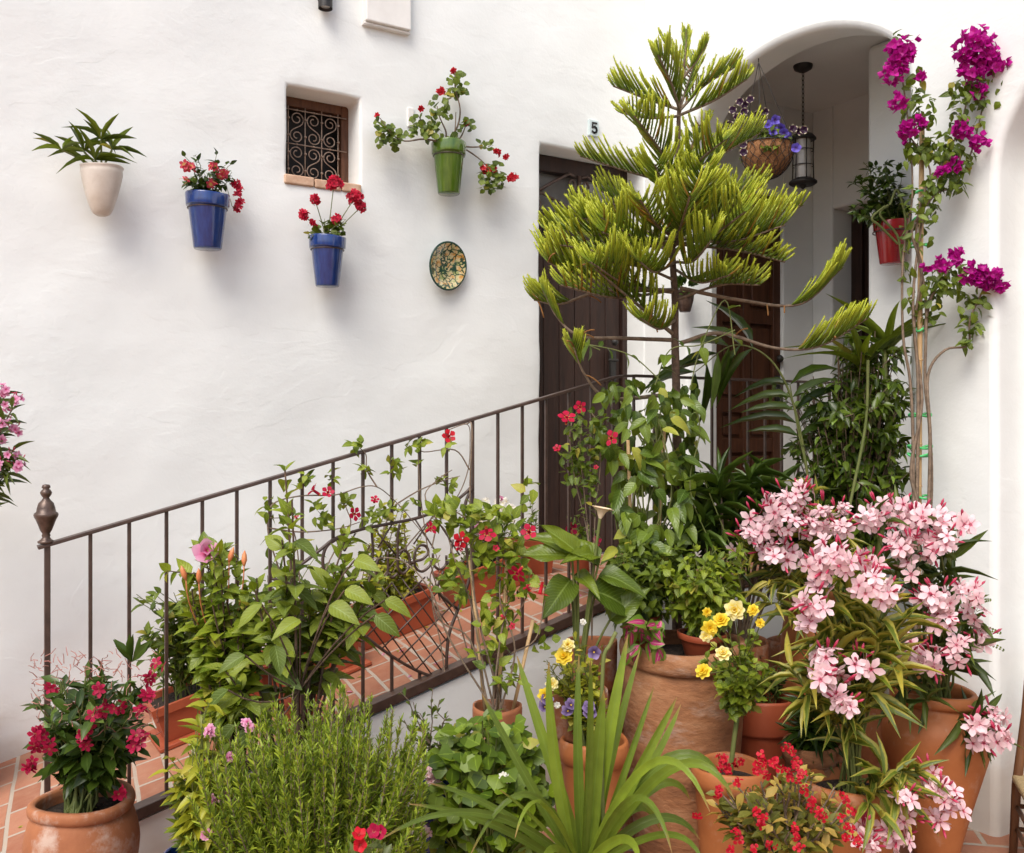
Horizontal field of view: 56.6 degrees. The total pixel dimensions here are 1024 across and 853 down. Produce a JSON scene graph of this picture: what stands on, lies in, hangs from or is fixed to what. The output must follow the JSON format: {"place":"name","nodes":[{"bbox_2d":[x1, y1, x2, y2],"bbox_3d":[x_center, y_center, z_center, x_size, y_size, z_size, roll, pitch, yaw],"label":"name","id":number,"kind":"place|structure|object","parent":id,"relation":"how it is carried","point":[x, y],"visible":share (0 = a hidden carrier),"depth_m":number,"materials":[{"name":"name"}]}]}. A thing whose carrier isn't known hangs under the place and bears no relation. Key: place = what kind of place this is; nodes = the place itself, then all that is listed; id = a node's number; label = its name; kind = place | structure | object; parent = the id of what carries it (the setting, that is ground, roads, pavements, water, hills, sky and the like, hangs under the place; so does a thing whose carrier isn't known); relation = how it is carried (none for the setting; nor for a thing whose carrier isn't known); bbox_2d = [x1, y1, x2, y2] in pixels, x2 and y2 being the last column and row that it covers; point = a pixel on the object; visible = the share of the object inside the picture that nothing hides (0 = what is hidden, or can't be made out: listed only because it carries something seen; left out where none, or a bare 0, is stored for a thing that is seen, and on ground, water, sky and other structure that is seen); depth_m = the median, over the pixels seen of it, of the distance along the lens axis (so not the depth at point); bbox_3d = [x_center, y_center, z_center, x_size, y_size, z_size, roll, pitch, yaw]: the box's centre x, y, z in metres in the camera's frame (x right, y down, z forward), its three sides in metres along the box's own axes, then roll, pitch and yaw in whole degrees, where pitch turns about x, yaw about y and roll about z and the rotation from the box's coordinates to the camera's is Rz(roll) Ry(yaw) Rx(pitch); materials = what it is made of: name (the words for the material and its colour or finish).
{"place":"outdoors","nodes":[
{"label":"outdoors","id":0,"kind":"place"},
{"bbox_2d":[0,552,808,852],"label":"path","id":1,"kind":"structure","parent":0,"point":[20,790],"depth_m":3.53,"materials":[{"name":"tile"}]},
{"bbox_2d":[131,587,267,753],"bbox_3d":[-1.117,0.844,3.451,0.544,0.574,0.273,0,0,-32],"label":"potted plant","id":2,"kind":"object","parent":1,"relation":"on","point":[182,690],"visible":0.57,"depth_m":3.35,"materials":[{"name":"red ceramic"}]},
{"bbox_2d":[258,545,371,705],"bbox_3d":[-0.789,0.742,3.663,0.453,0.590,0.258,0,0,-32],"label":"planter box","id":3,"kind":"object","parent":1,"relation":"on","point":[347,668],"visible":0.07,"depth_m":3.65,"materials":[{"name":"red ceramic"}]},
{"bbox_2d":[255,424,470,734],"bbox_3d":[-0.511,0.512,3.272,0.814,1.049,0.233,0,0,-32],"label":"mandevilla vine","id":4,"kind":"object","parent":1,"relation":"on","point":[325,516],"visible":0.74,"depth_m":3.21,"materials":[{"name":"green plant"}]},
{"bbox_2d":[351,498,434,649],"bbox_3d":[-0.517,0.608,3.995,0.381,0.612,0.259,0,0,-32],"label":"planter box","id":5,"kind":"object","parent":1,"relation":"on","point":[410,599],"visible":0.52,"depth_m":3.99,"materials":[{"name":"red ceramic"}]},
{"bbox_2d":[432,496,531,607],"bbox_3d":[-0.111,0.548,4.258,0.419,0.490,0.277,0,0,-32],"label":"planter box","id":6,"kind":"object","parent":1,"relation":"on","point":[480,590],"visible":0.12,"depth_m":4.21,"materials":[{"name":"red ceramic"}]},
{"bbox_2d":[505,499,552,574],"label":"potted plant","id":7,"kind":"object","parent":1,"relation":"on","point":[537,567],"visible":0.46,"depth_m":4.49,"materials":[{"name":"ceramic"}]},
{"bbox_2d":[565,515,601,573],"bbox_3d":[0.286,0.495,3.936,0.166,0.260,0.205,0,0,2],"label":"potted dipladenia","id":8,"kind":"object","parent":1,"relation":"on","point":[583,564],"visible":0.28,"depth_m":3.90,"materials":[{"name":"red ceramic"}]},
{"bbox_2d":[539,743,1023,852],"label":"ground","id":9,"kind":"structure","parent":0,"point":[975,841],"depth_m":3.41,"materials":[{"name":"tile"}]},
{"bbox_2d":[0,383,32,506],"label":"potted oleander","id":10,"kind":"object","parent":9,"relation":"on","point":[9,458],"visible":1,"depth_m":3.06,"materials":[{"name":"plant"}]},
{"bbox_2d":[21,634,166,852],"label":"potted flowering plant","id":11,"kind":"object","parent":9,"relation":"on","point":[88,806],"visible":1,"depth_m":2.43,"materials":[{"name":"plant"}]},
{"bbox_2d":[149,698,253,852],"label":"potted phlox","id":12,"kind":"object","parent":9,"relation":"on","point":[183,820],"visible":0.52,"depth_m":2.31,"materials":[{"name":"green plant"}]},
{"bbox_2d":[159,531,273,761],"bbox_3d":[-0.823,0.900,2.704,0.368,1.199,0.305,0,0,24],"label":"potted hibiscus","id":13,"kind":"object","parent":9,"relation":"on","point":[214,625],"visible":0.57,"depth_m":2.64,"materials":[{"name":"plant"}]},
{"bbox_2d":[201,461,411,753],"bbox_3d":[-0.549,0.798,2.587,0.562,1.403,0.410,0,0,-4],"label":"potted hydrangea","id":14,"kind":"object","parent":9,"relation":"on","point":[333,630],"visible":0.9,"depth_m":2.57,"materials":[{"name":"plant"}]},
{"bbox_2d":[184,682,429,852],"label":"potted rosemary","id":15,"kind":"object","parent":9,"relation":"on","point":[318,791],"visible":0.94,"depth_m":2.16,"materials":[{"name":"plant"}]},
{"bbox_2d":[0,0,645,762],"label":"house wall","id":16,"kind":"structure","parent":9,"relation":"on","point":[152,358],"depth_m":4.05,"materials":[{"name":"white paint"}]},
{"bbox_2d":[32,108,145,216],"bbox_3d":[-1.596,-0.988,3.559,0.211,0.370,0.381,0,0,43],"label":"wall planter","id":17,"kind":"object","parent":16,"relation":"attached to","point":[101,181],"visible":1,"depth_m":3.58,"materials":[{"name":"beige ceramic"}]},
{"bbox_2d":[179,148,244,250],"bbox_3d":[-1.205,-0.922,3.821,0.236,0.414,0.199,0,0,-7],"label":"wall planter","id":18,"kind":"object","parent":16,"relation":"attached to","point":[207,207],"visible":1,"depth_m":3.78,"materials":[{"name":"blue ceramic"}]},
{"bbox_2d":[284,96,360,191],"bbox_3d":[-0.897,-1.275,4.299,0.397,0.500,0.282,0,0,-32],"label":"window","id":19,"kind":"structure","parent":16,"relation":"in","point":[316,132],"depth_m":4.37,"materials":[{"name":"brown wood"}]},
{"bbox_2d":[318,0,332,11],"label":"wall lamp","id":20,"kind":"object","parent":16,"relation":"attached to","point":[325,5],"visible":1,"depth_m":4.14,"materials":[{"name":"black metal"}]},
{"bbox_2d":[298,174,366,287],"bbox_3d":[-0.768,-0.844,4.084,0.266,0.479,0.193,0,0,1],"label":"wall planter","id":21,"kind":"object","parent":16,"relation":"attached to","point":[327,248],"visible":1,"depth_m":4.06,"materials":[{"name":"blue ceramic"}]},
{"bbox_2d":[362,0,410,35],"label":"junction box","id":22,"kind":"object","parent":16,"relation":"attached to","point":[392,16],"visible":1,"depth_m":4.31,"materials":[{"name":"white paint"}]},
{"bbox_2d":[407,107,413,127],"bbox_3d":[-0.473,-1.432,4.408,0.032,0.090,0.022,0,0,-32],"label":"socket cover","id":23,"kind":"object","parent":16,"relation":"attached to","point":[410,112],"visible":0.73,"depth_m":4.39,"materials":[{"name":"white paint"}]},
{"bbox_2d":[373,67,518,196],"bbox_3d":[-0.301,-1.373,4.413,0.768,0.589,0.175,0,0,-32],"label":"wall planter","id":24,"kind":"object","parent":16,"relation":"attached to","point":[448,153],"visible":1,"depth_m":4.37,"materials":[{"name":"green ceramic"}]},
{"bbox_2d":[429,241,466,290],"bbox_3d":[-0.308,-0.753,4.464,0.230,0.228,0.060,0,0,-44],"label":"ceramic plate","id":25,"kind":"object","parent":16,"relation":"attached to","point":[447,265],"visible":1,"depth_m":4.47,"materials":[{"name":"multicoloured ceramic"}]},
{"bbox_2d":[538,154,626,551],"bbox_3d":[0.350,-0.362,5.096,0.699,2.125,0.136,0,0,-32],"label":"door","id":26,"kind":"structure","parent":16,"relation":"in","point":[559,370],"depth_m":5.10,"materials":[{"name":"brown wood"}]},
{"bbox_2d":[350,823,391,852],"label":"potted dianthus","id":27,"kind":"object","parent":9,"relation":"on","point":[374,830],"visible":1,"depth_m":1.86,"materials":[{"name":"plant"}]},
{"bbox_2d":[399,688,451,852],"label":"potted shrub","id":28,"kind":"object","parent":9,"relation":"on","point":[431,778],"visible":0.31,"depth_m":2.60,"materials":[{"name":"green plant"}]},
{"bbox_2d":[373,422,560,775],"bbox_3d":[-0.158,0.743,2.840,0.610,1.515,0.216,0,0,1],"label":"potted mandevilla","id":29,"kind":"object","parent":9,"relation":"on","point":[512,574],"visible":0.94,"depth_m":2.82,"materials":[{"name":"plant"}]},
{"bbox_2d":[415,708,555,852],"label":"potted geranium","id":30,"kind":"object","parent":9,"relation":"on","point":[468,761],"visible":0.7,"depth_m":2.46,"materials":[{"name":"plant"}]},
{"bbox_2d":[138,575,886,852],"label":"wall","id":31,"kind":"structure","parent":9,"relation":"on","point":[461,694],"depth_m":3.41,"materials":[{"name":"white paint"}]},
{"bbox_2d":[33,374,844,819],"bbox_3d":[0.220,0.547,3.669,3.709,1.514,0.075,0,0,-32],"label":"iron railing","id":32,"kind":"object","parent":31,"relation":"on","point":[45,514],"visible":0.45,"depth_m":3.27,"materials":[{"name":"brown metal"}]},
{"bbox_2d":[384,631,734,852],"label":"potted yucca","id":33,"kind":"object","parent":9,"relation":"on","point":[592,826],"visible":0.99,"depth_m":2.22,"materials":[{"name":"plant"}]},
{"bbox_2d":[537,619,628,846],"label":"potted pansies","id":34,"kind":"object","parent":9,"relation":"on","point":[563,653],"visible":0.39,"depth_m":2.94,"materials":[{"name":"orange ceramic"}]},
{"bbox_2d":[516,505,649,811],"bbox_3d":[0.241,0.878,3.116,0.430,1.244,0.218,0,0,-13],"label":"potted calla","id":35,"kind":"object","parent":9,"relation":"on","point":[611,595],"visible":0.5,"depth_m":3.08,"materials":[{"name":"plant"}]},
{"bbox_2d":[553,401,617,704],"bbox_3d":[0.258,0.705,3.384,0.239,1.590,0.209,0,0,-1],"label":"potted dipladenia","id":36,"kind":"object","parent":9,"relation":"on","point":[611,655],"visible":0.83,"depth_m":3.35,"materials":[{"name":"plant"}]},
{"bbox_2d":[582,300,745,837],"bbox_3d":[0.522,0.526,3.379,0.514,1.947,0.444,0,0,-32],"label":"potted hoya","id":37,"kind":"object","parent":9,"relation":"on","point":[656,467],"visible":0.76,"depth_m":3.34,"materials":[{"name":"plant"}]},
{"bbox_2d":[619,614,745,852],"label":"jar","id":38,"kind":"object","parent":9,"relation":"on","point":[665,669],"visible":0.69,"depth_m":3.06,"materials":[{"name":"ceramic"}]},
{"bbox_2d":[604,538,687,647],"bbox_3d":[0.463,0.586,3.303,0.303,0.415,0.328,0,0,-5],"label":"potted coleus","id":39,"kind":"object","parent":38,"relation":"on","point":[648,573],"visible":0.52,"depth_m":3.23,"materials":[{"name":"green plant"}]},
{"bbox_2d":[656,542,751,655],"bbox_3d":[0.636,0.586,3.204,0.351,0.415,0.337,0,0,-32],"label":"potted coleus","id":40,"kind":"object","parent":38,"relation":"on","point":[695,593],"visible":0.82,"depth_m":3.14,"materials":[{"name":"green plant"}]},
{"bbox_2d":[522,21,877,629],"bbox_3d":[0.621,-0.012,3.536,1.140,3.025,0.955,0,0,-32],"label":"potted conifer","id":41,"kind":"object","parent":9,"relation":"on","point":[689,216],"visible":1,"depth_m":3.40,"materials":[{"name":"plant"}]},
{"bbox_2d":[691,599,776,852],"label":"potted rose","id":42,"kind":"object","parent":9,"relation":"on","point":[738,690],"visible":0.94,"depth_m":2.85,"materials":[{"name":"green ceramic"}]},
{"bbox_2d":[645,300,842,684],"bbox_3d":[0.955,0.492,3.795,0.890,2.015,0.240,0,0,5],"label":"potted palm","id":43,"kind":"object","parent":9,"relation":"on","point":[724,370],"visible":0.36,"depth_m":3.74,"materials":[{"name":"plant"}]},
{"bbox_2d":[664,446,837,702],"bbox_3d":[0.848,0.784,3.459,0.796,1.432,0.461,0,0,-32],"label":"potted cordyline","id":44,"kind":"object","parent":9,"relation":"on","point":[741,485],"visible":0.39,"depth_m":3.39,"materials":[{"name":"plant"}]},
{"bbox_2d":[741,655,791,799],"bbox_3d":[0.893,1.153,3.379,0.200,0.694,0.200,0,0,-32],"label":"potted shrub","id":45,"kind":"object","parent":9,"relation":"on","point":[760,731],"visible":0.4,"depth_m":3.30,"materials":[{"name":"orange ceramic"}]},
{"bbox_2d":[692,742,863,852],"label":"potted crown of thorns","id":46,"kind":"object","parent":9,"relation":"on","point":[782,821],"visible":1,"depth_m":2.41,"materials":[{"name":"plant"}]},
{"bbox_2d":[719,475,872,727],"bbox_3d":[1.014,0.832,3.345,0.630,1.336,0.424,0,0,-32],"label":"potted oleander","id":47,"kind":"object","parent":9,"relation":"on","point":[777,558],"visible":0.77,"depth_m":3.26,"materials":[{"name":"pink plant"}]},
{"bbox_2d":[776,691,842,831],"bbox_3d":[1.003,1.167,3.152,0.248,0.666,0.306,0,0,10],"label":"potted lily","id":48,"kind":"object","parent":9,"relation":"on","point":[810,754],"visible":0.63,"depth_m":3.09,"materials":[{"name":"plant"}]},
{"bbox_2d":[712,36,911,693],"bbox_3d":[2.191,-0.250,4.409,1.398,3.500,3.000,0,0,-32],"label":"porch","id":49,"kind":"object","parent":9,"relation":"on","point":[851,122],"visible":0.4,"depth_m":5.55,"materials":[{"name":"white paint"}]},
{"bbox_2d":[716,195,783,504],"bbox_3d":[1.374,-0.330,5.510,0.530,2.060,0.118,0,0,-32],"label":"door","id":50,"kind":"structure","parent":49,"relation":"in","point":[766,329],"depth_m":5.55,"materials":[{"name":"brown wood"}]},
{"bbox_2d":[789,62,816,188],"bbox_3d":[1.531,-1.573,4.999,0.144,0.654,0.144,0,0,-32],"label":"hanging lantern","id":51,"kind":"object","parent":49,"relation":"hanging from","point":[802,167],"visible":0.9,"depth_m":4.97,"materials":[{"name":"black metal"}]},
{"bbox_2d":[851,209,868,380],"bbox_3d":[2.259,-0.295,5.391,0.070,1.990,0.800,0,0,-32],"label":"inner door","id":52,"kind":"structure","parent":49,"relation":"in","point":[859,231],"depth_m":5.64,"materials":[{"name":"brown wood"}]},
{"bbox_2d":[845,160,911,265],"bbox_3d":[1.743,-1.024,4.483,0.331,0.529,0.273,0,0,10],"label":"wall planter","id":53,"kind":"object","parent":49,"relation":"attached to","point":[887,218],"visible":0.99,"depth_m":4.46,"materials":[{"name":"red plastic"}]},
{"bbox_2d":[644,0,1023,836],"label":"arcade wall","id":54,"kind":"structure","parent":9,"relation":"on","point":[976,400],"depth_m":3.56,"materials":[{"name":"white paint"}]},
{"bbox_2d":[677,275,698,312],"bbox_3d":[0.868,-0.670,4.767,0.146,0.190,0.143,0,0,-32],"label":"wall planter","id":55,"kind":"object","parent":54,"relation":"attached to","point":[685,305],"visible":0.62,"depth_m":4.74,"materials":[{"name":"brown ceramic"}]},
{"bbox_2d":[727,58,807,179],"bbox_3d":[1.148,-1.475,4.478,0.372,0.616,0.314,0,0,-10],"label":"hanging basket","id":56,"kind":"object","parent":54,"relation":"hanging from","point":[776,147],"visible":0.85,"depth_m":4.40,"materials":[{"name":"brown wicker"}]},
{"bbox_2d":[769,328,915,595],"bbox_3d":[1.346,0.557,3.810,0.668,1.886,0.570,0,0,-32],"label":"potted ficus","id":57,"kind":"object","parent":9,"relation":"on","point":[834,449],"visible":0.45,"depth_m":3.70,"materials":[{"name":"plant"}]},
{"bbox_2d":[757,533,971,852],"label":"potted oleander","id":58,"kind":"object","parent":9,"relation":"on","point":[846,679],"visible":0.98,"depth_m":2.75,"materials":[{"name":"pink plant"}]},
{"bbox_2d":[783,294,945,767],"bbox_3d":[1.452,0.487,3.722,0.784,2.026,0.637,0,0,14],"label":"potted corn plant","id":59,"kind":"object","parent":9,"relation":"on","point":[888,338],"visible":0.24,"depth_m":3.69,"materials":[{"name":"green plant"}]},
{"bbox_2d":[845,485,1023,852],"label":"potted oleander","id":60,"kind":"object","parent":9,"relation":"on","point":[962,734],"visible":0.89,"depth_m":3.01,"materials":[{"name":"pink plant"}]},
{"bbox_2d":[877,24,1012,836],"bbox_3d":[1.602,0.020,3.487,0.532,2.960,0.209,0,0,3],"label":"potted bougainvillea","id":61,"kind":"object","parent":9,"relation":"on","point":[983,62],"visible":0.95,"depth_m":3.46,"materials":[{"name":"purple plant"}]},
{"bbox_2d":[1009,684,1023,852],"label":"wooden chair","id":62,"kind":"object","parent":9,"relation":"on","point":[1017,806],"visible":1,"depth_m":3.29,"materials":[{"name":"brown wood"}]}
]}

